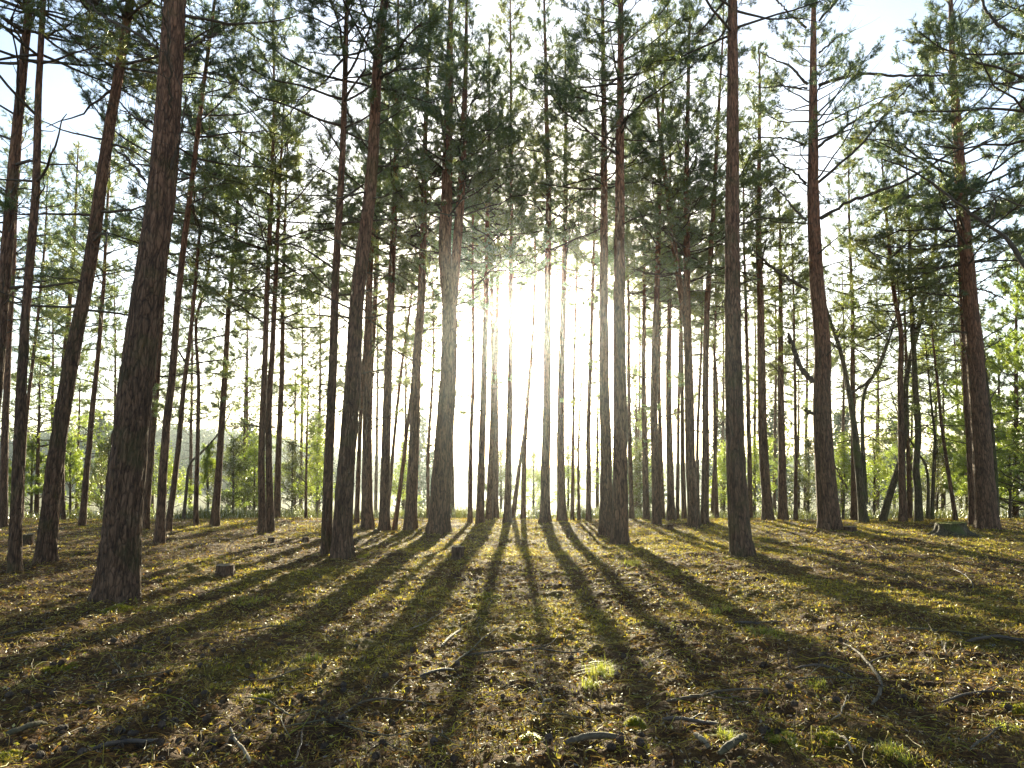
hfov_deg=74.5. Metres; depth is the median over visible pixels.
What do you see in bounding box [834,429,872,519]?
bush
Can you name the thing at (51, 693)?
pine cone
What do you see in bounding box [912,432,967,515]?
bush
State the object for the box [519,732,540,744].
moss cushion
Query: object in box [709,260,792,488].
pine tree
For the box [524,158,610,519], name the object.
pine tree
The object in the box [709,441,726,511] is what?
bush
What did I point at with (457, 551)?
tree stump
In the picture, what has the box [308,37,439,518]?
pine tree
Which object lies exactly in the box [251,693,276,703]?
moss cushion
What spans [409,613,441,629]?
fallen stick
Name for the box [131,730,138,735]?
pine cone
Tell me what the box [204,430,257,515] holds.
bush
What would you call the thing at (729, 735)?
grass tuft
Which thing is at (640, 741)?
pine cone
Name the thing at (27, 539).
tree stump
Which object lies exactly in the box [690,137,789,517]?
pine tree
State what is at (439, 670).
fallen stick
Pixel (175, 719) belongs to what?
pine cone
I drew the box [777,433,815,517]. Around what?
bush
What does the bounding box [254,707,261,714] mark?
pine cone
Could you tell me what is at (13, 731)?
fallen stick
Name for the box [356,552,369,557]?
moss cushion
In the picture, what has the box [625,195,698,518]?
pine tree
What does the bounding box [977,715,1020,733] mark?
grass tuft
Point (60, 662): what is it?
pine cone
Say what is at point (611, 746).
pine cone
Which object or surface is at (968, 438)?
pine tree
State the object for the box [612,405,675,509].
heath tree
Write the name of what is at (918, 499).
pine tree
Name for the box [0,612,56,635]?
fallen stick
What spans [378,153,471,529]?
pine tree
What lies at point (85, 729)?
pine cone
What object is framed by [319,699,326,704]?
pine cone
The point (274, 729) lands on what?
pine cone
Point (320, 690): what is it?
pine cone
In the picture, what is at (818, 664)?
fallen stick
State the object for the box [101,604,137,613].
moss cushion
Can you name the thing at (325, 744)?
pine cone
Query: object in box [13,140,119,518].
pine tree
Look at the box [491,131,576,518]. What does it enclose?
pine tree
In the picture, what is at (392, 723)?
pine cone
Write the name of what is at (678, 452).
pine tree
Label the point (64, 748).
pine cone
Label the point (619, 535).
pine tree
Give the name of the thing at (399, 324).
pine tree
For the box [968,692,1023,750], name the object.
fallen stick
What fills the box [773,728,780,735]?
pine cone
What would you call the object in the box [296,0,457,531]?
pine tree
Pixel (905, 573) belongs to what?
dead sapling
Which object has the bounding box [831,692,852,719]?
fallen stick
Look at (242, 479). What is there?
young pine
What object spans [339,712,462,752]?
fallen stick
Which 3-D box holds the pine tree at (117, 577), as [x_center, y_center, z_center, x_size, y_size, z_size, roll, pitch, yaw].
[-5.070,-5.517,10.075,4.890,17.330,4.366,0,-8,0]
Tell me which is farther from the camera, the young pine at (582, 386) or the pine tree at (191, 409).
the pine tree at (191, 409)
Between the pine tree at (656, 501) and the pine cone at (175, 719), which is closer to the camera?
the pine cone at (175, 719)
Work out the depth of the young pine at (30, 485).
29.59 m
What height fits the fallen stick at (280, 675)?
0.180 m
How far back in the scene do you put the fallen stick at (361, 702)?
4.46 m
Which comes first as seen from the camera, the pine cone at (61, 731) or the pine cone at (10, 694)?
the pine cone at (61, 731)
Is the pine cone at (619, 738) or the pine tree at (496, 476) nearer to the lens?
the pine cone at (619, 738)
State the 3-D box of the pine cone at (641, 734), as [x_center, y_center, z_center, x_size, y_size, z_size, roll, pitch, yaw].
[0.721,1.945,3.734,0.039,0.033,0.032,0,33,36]
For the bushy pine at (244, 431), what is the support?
on the ground
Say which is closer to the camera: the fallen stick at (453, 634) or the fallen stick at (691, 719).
the fallen stick at (691, 719)
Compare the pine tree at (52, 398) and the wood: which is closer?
the pine tree at (52, 398)
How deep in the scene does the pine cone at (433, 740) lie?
3.58 m
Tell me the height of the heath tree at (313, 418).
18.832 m
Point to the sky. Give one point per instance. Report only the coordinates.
(60, 98)
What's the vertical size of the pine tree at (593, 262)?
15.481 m
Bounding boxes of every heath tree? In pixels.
[80,414,112,488]
[222,409,258,510]
[290,404,338,507]
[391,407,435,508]
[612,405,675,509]
[699,407,746,507]
[751,406,800,509]
[807,402,880,510]
[868,409,925,510]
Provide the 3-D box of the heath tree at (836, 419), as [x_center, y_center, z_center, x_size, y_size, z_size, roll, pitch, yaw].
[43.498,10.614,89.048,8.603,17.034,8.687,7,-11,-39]
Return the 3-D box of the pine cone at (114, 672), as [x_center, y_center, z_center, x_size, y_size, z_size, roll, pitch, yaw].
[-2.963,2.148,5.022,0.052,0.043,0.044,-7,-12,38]
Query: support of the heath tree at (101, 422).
on the ground
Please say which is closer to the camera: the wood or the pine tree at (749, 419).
the pine tree at (749, 419)
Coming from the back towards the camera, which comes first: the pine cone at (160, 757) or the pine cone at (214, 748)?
the pine cone at (214, 748)
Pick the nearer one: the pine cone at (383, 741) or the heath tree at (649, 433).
the pine cone at (383, 741)
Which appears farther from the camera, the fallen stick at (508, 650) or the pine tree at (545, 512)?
the pine tree at (545, 512)
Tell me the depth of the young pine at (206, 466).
31.63 m
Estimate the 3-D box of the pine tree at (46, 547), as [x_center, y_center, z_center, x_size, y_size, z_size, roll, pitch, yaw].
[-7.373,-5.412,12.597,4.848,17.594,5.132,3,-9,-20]
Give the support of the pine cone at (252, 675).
on the ground
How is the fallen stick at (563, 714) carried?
on the ground
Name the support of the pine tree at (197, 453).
on the ground
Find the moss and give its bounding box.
[0,517,1023,767]
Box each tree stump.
[22,533,34,546]
[212,563,235,576]
[267,537,274,542]
[301,536,308,542]
[451,545,463,560]
[566,528,569,537]
[667,524,673,529]
[843,526,857,531]
[924,521,981,536]
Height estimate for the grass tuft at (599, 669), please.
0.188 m
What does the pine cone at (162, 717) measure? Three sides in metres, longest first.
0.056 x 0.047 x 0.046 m
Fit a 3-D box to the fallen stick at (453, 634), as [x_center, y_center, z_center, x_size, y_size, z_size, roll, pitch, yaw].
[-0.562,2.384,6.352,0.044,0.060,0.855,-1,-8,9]
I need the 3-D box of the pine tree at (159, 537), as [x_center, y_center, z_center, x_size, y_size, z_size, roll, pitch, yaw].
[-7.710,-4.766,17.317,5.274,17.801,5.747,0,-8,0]
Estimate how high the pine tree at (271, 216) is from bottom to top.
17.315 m
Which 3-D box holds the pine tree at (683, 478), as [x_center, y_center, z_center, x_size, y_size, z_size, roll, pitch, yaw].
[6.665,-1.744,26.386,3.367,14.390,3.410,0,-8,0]
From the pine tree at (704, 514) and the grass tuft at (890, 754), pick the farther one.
the pine tree at (704, 514)
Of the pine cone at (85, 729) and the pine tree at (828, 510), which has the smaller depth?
the pine cone at (85, 729)
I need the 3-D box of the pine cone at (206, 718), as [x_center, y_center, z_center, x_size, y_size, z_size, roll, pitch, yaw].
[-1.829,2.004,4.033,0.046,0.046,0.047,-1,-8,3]
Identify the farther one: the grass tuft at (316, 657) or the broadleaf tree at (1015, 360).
the broadleaf tree at (1015, 360)
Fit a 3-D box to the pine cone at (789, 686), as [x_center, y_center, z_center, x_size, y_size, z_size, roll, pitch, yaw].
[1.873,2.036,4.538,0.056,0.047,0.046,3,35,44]
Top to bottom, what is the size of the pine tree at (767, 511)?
18.600 m
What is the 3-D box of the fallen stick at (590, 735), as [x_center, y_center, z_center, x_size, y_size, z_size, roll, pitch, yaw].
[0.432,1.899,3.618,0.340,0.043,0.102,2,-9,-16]
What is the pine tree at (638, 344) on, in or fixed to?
on the ground
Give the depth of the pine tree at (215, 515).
21.70 m
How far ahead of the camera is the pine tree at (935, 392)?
38.75 m
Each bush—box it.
[72,434,110,508]
[150,439,193,514]
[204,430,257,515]
[228,434,284,511]
[265,435,320,513]
[293,432,335,516]
[378,440,423,514]
[484,442,520,510]
[511,442,555,511]
[550,439,584,508]
[627,437,666,512]
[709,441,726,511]
[745,435,777,515]
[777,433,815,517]
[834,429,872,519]
[848,434,898,515]
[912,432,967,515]
[963,421,1023,518]
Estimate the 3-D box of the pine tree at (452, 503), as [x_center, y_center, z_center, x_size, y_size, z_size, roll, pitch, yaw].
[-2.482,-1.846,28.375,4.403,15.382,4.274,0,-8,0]
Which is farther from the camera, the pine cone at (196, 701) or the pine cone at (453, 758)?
the pine cone at (196, 701)
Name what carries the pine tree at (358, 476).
on the ground
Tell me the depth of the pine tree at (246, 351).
41.17 m
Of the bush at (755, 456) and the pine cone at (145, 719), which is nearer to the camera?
the pine cone at (145, 719)
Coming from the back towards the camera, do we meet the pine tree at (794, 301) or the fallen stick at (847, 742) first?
the pine tree at (794, 301)
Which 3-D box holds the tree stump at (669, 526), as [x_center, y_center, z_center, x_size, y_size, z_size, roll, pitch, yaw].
[4.791,4.366,20.367,0.226,0.274,0.222,0,-8,0]
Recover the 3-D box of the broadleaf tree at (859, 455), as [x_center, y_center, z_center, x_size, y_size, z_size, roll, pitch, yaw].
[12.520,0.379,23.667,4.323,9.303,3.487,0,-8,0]
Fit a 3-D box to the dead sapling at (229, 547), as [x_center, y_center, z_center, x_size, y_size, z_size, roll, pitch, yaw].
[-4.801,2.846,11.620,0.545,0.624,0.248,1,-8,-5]
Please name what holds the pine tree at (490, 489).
on the ground
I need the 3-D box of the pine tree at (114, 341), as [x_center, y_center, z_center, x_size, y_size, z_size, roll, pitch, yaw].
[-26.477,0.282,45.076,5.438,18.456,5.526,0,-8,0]
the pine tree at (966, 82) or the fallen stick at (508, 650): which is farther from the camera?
the pine tree at (966, 82)
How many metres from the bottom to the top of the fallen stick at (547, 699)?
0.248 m
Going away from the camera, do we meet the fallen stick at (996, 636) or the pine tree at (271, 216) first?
the fallen stick at (996, 636)
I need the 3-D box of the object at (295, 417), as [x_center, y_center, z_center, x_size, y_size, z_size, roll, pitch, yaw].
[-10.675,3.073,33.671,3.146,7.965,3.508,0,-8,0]
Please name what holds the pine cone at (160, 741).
on the ground
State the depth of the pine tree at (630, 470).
25.18 m
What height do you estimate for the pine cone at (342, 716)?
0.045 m
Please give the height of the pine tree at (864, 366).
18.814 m
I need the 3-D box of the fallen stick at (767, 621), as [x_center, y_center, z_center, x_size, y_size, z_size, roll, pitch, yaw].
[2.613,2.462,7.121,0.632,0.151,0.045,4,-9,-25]
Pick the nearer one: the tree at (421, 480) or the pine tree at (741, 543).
the pine tree at (741, 543)
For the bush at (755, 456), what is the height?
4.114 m
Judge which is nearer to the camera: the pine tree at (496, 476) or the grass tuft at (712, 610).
the grass tuft at (712, 610)
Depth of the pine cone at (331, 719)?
3.93 m
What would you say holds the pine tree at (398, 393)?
on the ground
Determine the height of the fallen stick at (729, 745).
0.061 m
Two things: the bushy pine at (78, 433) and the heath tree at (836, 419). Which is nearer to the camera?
the bushy pine at (78, 433)
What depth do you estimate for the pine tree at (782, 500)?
25.18 m
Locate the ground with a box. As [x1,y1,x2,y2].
[0,443,1023,767]
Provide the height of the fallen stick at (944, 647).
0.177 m
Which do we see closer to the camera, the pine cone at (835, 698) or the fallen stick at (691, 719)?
the fallen stick at (691, 719)
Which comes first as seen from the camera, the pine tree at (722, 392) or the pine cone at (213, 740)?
the pine cone at (213, 740)
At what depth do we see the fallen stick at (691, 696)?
4.45 m
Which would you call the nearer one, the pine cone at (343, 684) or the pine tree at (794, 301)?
the pine cone at (343, 684)
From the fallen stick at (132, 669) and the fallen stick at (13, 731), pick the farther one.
the fallen stick at (132, 669)
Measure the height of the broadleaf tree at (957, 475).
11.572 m
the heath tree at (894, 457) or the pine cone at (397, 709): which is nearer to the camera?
the pine cone at (397, 709)
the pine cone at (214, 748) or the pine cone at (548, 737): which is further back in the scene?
the pine cone at (214, 748)
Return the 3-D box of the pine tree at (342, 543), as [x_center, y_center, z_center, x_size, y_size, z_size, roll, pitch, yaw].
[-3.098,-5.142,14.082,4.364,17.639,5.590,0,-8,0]
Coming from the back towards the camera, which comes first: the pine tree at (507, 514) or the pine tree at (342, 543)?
the pine tree at (507, 514)
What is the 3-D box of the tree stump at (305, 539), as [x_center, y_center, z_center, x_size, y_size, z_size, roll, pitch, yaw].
[-5.029,3.840,16.432,0.223,0.247,0.227,0,-8,0]
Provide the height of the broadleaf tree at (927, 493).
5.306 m
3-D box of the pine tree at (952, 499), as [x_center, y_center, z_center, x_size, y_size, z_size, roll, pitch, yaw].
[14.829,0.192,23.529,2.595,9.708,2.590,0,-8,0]
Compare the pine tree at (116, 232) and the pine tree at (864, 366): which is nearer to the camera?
the pine tree at (116, 232)
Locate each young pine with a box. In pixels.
[8,438,71,517]
[37,432,96,516]
[75,440,109,512]
[182,441,228,511]
[222,441,265,511]
[272,366,325,517]
[555,320,611,519]
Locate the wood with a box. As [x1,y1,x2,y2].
[0,421,1023,484]
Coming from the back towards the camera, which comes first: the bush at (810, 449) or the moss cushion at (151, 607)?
the bush at (810, 449)
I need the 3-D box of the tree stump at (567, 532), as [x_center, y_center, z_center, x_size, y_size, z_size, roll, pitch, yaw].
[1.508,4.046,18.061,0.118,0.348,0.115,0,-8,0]
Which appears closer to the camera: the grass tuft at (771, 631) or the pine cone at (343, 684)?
the pine cone at (343, 684)
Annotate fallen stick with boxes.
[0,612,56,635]
[5,720,47,735]
[86,637,184,686]
[92,738,157,749]
[229,711,253,763]
[234,606,289,632]
[238,647,304,680]
[245,690,330,737]
[284,701,369,726]
[294,726,306,762]
[336,660,439,718]
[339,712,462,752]
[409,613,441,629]
[418,666,454,676]
[441,625,464,647]
[453,601,518,664]
[465,630,591,655]
[522,713,601,719]
[533,657,551,706]
[565,732,617,744]
[659,709,721,725]
[666,688,766,701]
[693,732,710,748]
[717,733,746,755]
[733,618,764,626]
[757,609,782,622]
[788,661,876,679]
[796,644,848,675]
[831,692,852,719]
[835,736,853,753]
[842,642,892,704]
[906,627,1018,644]
[930,627,956,653]
[933,566,986,590]
[942,681,1023,701]
[966,635,1023,641]
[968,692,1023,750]
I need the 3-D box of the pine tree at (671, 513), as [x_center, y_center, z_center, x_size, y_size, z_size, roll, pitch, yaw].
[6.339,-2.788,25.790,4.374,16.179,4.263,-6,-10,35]
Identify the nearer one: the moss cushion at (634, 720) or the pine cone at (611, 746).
the pine cone at (611, 746)
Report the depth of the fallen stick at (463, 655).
6.29 m
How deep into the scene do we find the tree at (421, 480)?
93.95 m
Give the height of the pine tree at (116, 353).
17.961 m
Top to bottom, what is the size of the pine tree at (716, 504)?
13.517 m
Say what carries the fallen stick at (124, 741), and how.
on the ground
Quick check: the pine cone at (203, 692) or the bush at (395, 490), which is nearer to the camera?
the pine cone at (203, 692)
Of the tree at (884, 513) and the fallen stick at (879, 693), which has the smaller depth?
the fallen stick at (879, 693)
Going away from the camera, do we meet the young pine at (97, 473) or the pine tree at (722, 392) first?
the young pine at (97, 473)
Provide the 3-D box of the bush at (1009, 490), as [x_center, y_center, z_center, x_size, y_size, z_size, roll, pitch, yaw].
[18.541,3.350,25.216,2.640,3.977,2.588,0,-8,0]
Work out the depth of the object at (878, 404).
42.05 m
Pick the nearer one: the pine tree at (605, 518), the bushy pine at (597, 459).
the pine tree at (605, 518)
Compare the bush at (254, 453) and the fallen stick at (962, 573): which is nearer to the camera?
the fallen stick at (962, 573)
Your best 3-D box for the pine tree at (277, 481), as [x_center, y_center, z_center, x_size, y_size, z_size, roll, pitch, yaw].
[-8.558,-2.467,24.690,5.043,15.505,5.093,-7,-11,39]
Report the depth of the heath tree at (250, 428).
109.51 m
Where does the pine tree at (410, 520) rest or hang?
on the ground
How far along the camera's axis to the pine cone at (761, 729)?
3.74 m
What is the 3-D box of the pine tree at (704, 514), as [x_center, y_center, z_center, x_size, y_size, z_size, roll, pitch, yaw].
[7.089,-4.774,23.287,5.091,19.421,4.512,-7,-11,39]
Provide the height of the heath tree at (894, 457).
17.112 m
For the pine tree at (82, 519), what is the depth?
21.64 m
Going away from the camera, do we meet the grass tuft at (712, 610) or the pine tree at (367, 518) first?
the grass tuft at (712, 610)
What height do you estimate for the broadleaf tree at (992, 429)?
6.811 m
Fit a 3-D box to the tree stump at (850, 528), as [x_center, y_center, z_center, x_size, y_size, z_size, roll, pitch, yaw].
[9.729,4.205,19.341,0.476,0.268,0.470,0,-8,0]
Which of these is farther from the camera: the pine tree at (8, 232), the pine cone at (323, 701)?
the pine tree at (8, 232)
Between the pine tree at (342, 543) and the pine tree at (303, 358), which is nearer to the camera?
the pine tree at (342, 543)
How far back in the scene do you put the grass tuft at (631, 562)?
11.32 m
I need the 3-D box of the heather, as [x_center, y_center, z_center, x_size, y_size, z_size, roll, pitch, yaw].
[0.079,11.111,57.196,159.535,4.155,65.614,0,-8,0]
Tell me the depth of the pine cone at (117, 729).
3.84 m
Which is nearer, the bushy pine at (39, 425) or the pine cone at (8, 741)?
the pine cone at (8, 741)
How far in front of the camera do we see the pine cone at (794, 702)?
4.16 m
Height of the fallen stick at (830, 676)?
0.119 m
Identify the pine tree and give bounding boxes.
[0,0,162,412]
[0,0,204,574]
[0,0,260,564]
[0,85,94,527]
[1,144,89,517]
[1,255,92,457]
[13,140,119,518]
[30,104,140,525]
[48,0,319,544]
[58,29,267,529]
[70,0,297,603]
[79,259,159,465]
[110,301,196,514]
[137,68,266,531]
[151,258,241,509]
[162,109,297,525]
[163,132,264,525]
[173,0,386,533]
[198,66,349,532]
[204,257,294,458]
[205,121,348,517]
[211,0,457,555]
[250,262,343,510]
[275,255,347,510]
[279,0,465,559]
[287,62,434,528]
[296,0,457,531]
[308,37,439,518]
[315,140,418,523]
[339,261,411,512]
[357,0,508,530]
[359,0,544,534]
[372,194,441,501]
[374,271,437,509]
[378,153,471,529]
[383,242,479,518]
[410,176,501,516]
[414,20,559,523]
[431,128,518,522]
[434,125,542,519]
[453,0,576,522]
[456,142,544,518]
[482,0,614,523]
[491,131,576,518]
[496,22,614,520]
[506,0,713,544]
[516,0,673,535]
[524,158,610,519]
[551,118,647,521]
[580,131,675,518]
[587,0,725,524]
[593,0,758,526]
[608,111,698,519]
[609,118,724,520]
[609,277,673,505]
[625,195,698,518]
[630,0,795,523]
[632,204,721,518]
[635,0,851,557]
[635,168,721,518]
[662,208,741,514]
[675,195,756,517]
[684,262,756,510]
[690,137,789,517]
[699,39,832,520]
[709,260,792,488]
[741,190,813,519]
[742,259,812,509]
[744,0,972,530]
[754,199,845,519]
[766,262,855,509]
[785,142,920,519]
[797,257,879,508]
[829,136,978,521]
[831,265,921,476]
[833,0,1023,529]
[843,184,961,518]
[849,143,988,521]
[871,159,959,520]
[882,0,1023,282]
[883,262,961,520]
[886,142,1023,524]
[890,259,962,506]
[909,248,1013,510]
[918,283,1004,513]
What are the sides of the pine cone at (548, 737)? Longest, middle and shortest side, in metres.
0.055 x 0.046 x 0.045 m
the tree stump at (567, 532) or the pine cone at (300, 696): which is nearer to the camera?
the pine cone at (300, 696)
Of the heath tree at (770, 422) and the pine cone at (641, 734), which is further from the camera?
the heath tree at (770, 422)
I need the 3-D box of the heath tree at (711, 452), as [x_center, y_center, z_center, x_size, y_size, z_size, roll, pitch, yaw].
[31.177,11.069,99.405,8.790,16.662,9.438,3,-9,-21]
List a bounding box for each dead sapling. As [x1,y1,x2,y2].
[181,401,234,519]
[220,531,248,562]
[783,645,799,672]
[902,561,907,583]
[995,543,1007,565]
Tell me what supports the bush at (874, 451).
on the ground
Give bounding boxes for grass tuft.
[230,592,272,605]
[298,651,324,663]
[574,653,626,678]
[582,676,600,690]
[618,559,640,567]
[701,719,748,745]
[703,603,731,614]
[742,624,787,639]
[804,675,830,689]
[865,739,918,767]
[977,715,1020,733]
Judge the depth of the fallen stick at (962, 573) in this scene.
10.71 m
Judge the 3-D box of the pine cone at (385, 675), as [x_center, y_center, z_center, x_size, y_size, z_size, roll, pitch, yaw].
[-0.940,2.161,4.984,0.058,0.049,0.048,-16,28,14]
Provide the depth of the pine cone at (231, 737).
3.66 m
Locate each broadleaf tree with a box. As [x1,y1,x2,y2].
[673,263,741,515]
[803,267,934,522]
[866,386,930,518]
[885,324,962,519]
[930,331,1023,522]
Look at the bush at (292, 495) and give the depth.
30.57 m
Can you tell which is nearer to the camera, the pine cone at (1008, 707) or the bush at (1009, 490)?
the pine cone at (1008, 707)
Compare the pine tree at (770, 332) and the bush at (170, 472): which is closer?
the bush at (170, 472)
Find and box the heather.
[8,500,1023,519]
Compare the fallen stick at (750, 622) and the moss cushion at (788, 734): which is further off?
the fallen stick at (750, 622)
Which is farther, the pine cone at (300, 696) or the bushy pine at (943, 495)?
the bushy pine at (943, 495)
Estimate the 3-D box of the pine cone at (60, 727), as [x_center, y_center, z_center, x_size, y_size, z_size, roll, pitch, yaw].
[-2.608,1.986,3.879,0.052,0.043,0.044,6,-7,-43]
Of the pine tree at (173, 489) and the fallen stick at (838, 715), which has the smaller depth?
the fallen stick at (838, 715)
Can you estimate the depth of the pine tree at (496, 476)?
25.60 m
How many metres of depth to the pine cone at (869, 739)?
3.72 m
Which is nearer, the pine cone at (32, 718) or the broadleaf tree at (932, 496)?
the pine cone at (32, 718)
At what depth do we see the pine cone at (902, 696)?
4.45 m
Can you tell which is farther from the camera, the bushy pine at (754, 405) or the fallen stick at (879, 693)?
the bushy pine at (754, 405)
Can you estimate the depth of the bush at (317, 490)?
28.59 m
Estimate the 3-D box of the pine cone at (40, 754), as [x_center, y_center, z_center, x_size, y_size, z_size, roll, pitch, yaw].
[-2.465,1.938,3.515,0.053,0.044,0.045,-5,7,21]
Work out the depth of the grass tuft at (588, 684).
4.74 m
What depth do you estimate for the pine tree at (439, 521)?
20.11 m
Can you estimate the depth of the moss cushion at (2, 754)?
3.62 m
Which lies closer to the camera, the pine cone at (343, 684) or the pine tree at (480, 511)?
the pine cone at (343, 684)
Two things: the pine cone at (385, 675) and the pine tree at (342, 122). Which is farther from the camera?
the pine tree at (342, 122)
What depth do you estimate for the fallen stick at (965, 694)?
4.48 m
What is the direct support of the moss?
on the ground
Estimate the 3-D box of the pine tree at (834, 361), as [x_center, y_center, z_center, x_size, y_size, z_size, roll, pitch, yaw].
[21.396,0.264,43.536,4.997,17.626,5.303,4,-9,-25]
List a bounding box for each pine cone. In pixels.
[4,691,14,698]
[6,738,12,743]
[23,706,33,712]
[27,743,37,750]
[29,716,35,721]
[34,702,43,708]
[35,750,44,758]
[49,661,56,666]
[49,690,56,696]
[54,725,64,732]
[57,660,64,665]
[58,730,65,735]
[61,745,68,751]
[77,748,86,756]
[81,727,87,733]
[85,698,94,704]
[111,669,117,674]
[112,742,123,751]
[114,726,123,734]
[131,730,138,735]
[142,716,148,722]
[156,737,164,746]
[157,721,165,728]
[157,755,166,761]
[159,714,166,720]
[170,717,178,724]
[175,737,181,744]
[182,747,191,754]
[193,698,199,705]
[197,734,204,741]
[201,690,209,696]
[202,714,210,722]
[209,738,216,745]
[211,745,217,752]
[219,696,227,703]
[229,734,237,742]
[243,737,251,744]
[249,673,255,678]
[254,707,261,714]
[271,726,276,732]
[296,693,303,698]
[317,687,322,693]
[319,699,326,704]
[320,742,328,750]
[327,716,335,723]
[338,712,345,719]
[340,682,346,686]
[340,687,346,692]
[371,751,380,760]
[378,738,387,747]
[381,673,388,678]
[388,719,394,725]
[395,707,401,714]
[430,737,437,745]
[450,754,457,762]
[544,733,552,742]
[595,706,602,712]
[606,742,615,750]
[616,736,622,742]
[636,738,644,746]
[638,731,645,737]
[758,726,765,733]
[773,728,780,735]
[785,683,793,689]
[790,700,798,706]
[832,696,840,702]
[866,736,873,743]
[900,694,907,698]
[1004,703,1012,710]
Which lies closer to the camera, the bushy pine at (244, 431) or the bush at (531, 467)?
the bushy pine at (244, 431)
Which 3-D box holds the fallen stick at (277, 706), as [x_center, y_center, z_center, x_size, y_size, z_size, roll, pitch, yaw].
[-1.324,1.949,4.157,0.384,0.201,0.977,6,-10,-35]
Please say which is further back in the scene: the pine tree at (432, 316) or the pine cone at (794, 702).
the pine tree at (432, 316)
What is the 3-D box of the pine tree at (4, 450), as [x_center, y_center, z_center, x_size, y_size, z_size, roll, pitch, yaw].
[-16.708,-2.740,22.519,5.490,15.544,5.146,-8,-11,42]
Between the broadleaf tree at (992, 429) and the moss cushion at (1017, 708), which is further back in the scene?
the broadleaf tree at (992, 429)
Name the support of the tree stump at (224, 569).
on the ground
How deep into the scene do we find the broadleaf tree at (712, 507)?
28.13 m
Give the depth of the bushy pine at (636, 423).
33.95 m
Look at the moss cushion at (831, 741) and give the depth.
3.74 m
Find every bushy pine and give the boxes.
[0,352,94,518]
[27,366,112,510]
[221,364,283,509]
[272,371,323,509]
[568,367,633,507]
[594,363,675,511]
[717,367,777,510]
[768,368,834,509]
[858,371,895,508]
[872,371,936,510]
[906,361,964,511]
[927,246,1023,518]
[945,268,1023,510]
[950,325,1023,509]
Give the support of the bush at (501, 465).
on the ground
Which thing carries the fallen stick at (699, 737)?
on the ground
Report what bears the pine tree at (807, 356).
on the ground
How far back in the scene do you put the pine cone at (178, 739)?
3.60 m
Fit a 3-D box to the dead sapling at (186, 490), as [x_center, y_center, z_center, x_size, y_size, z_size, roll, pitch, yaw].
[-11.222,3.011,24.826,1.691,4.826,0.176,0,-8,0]
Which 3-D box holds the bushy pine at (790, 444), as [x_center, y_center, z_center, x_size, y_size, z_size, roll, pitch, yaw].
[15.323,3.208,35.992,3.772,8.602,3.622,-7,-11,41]
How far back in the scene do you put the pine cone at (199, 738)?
3.66 m
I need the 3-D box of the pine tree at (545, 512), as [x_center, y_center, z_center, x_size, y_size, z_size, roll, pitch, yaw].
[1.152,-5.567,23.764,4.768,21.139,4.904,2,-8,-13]
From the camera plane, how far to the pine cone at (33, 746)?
3.67 m
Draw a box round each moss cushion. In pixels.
[0,749,23,764]
[42,661,77,674]
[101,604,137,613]
[132,605,156,611]
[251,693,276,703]
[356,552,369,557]
[475,592,503,603]
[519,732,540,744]
[622,715,647,731]
[765,728,806,753]
[810,725,843,746]
[999,701,1023,714]
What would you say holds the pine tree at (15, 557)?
on the ground
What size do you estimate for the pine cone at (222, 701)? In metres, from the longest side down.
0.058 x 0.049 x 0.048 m
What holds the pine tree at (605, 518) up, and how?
on the ground
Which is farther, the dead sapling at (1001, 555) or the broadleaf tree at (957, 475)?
the broadleaf tree at (957, 475)
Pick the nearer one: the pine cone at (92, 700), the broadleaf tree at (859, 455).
the pine cone at (92, 700)
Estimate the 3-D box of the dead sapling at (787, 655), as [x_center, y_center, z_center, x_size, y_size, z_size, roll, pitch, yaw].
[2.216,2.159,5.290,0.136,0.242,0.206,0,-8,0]
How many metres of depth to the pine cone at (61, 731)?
3.84 m
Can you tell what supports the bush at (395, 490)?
on the ground
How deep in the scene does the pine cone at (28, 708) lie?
4.23 m
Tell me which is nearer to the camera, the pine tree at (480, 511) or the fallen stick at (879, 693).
the fallen stick at (879, 693)
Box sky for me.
[0,0,1023,469]
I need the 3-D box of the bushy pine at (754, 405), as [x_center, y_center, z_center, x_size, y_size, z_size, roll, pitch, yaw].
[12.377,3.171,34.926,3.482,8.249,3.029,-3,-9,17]
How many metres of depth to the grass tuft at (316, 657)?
5.45 m
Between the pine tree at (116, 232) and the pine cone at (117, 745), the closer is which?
the pine cone at (117, 745)
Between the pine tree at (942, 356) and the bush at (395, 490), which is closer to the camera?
the bush at (395, 490)
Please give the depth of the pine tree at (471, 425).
22.72 m
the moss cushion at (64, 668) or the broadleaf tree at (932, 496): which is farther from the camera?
the broadleaf tree at (932, 496)
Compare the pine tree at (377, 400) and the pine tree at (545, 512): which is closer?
the pine tree at (545, 512)
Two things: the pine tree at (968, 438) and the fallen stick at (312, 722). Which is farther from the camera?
the pine tree at (968, 438)

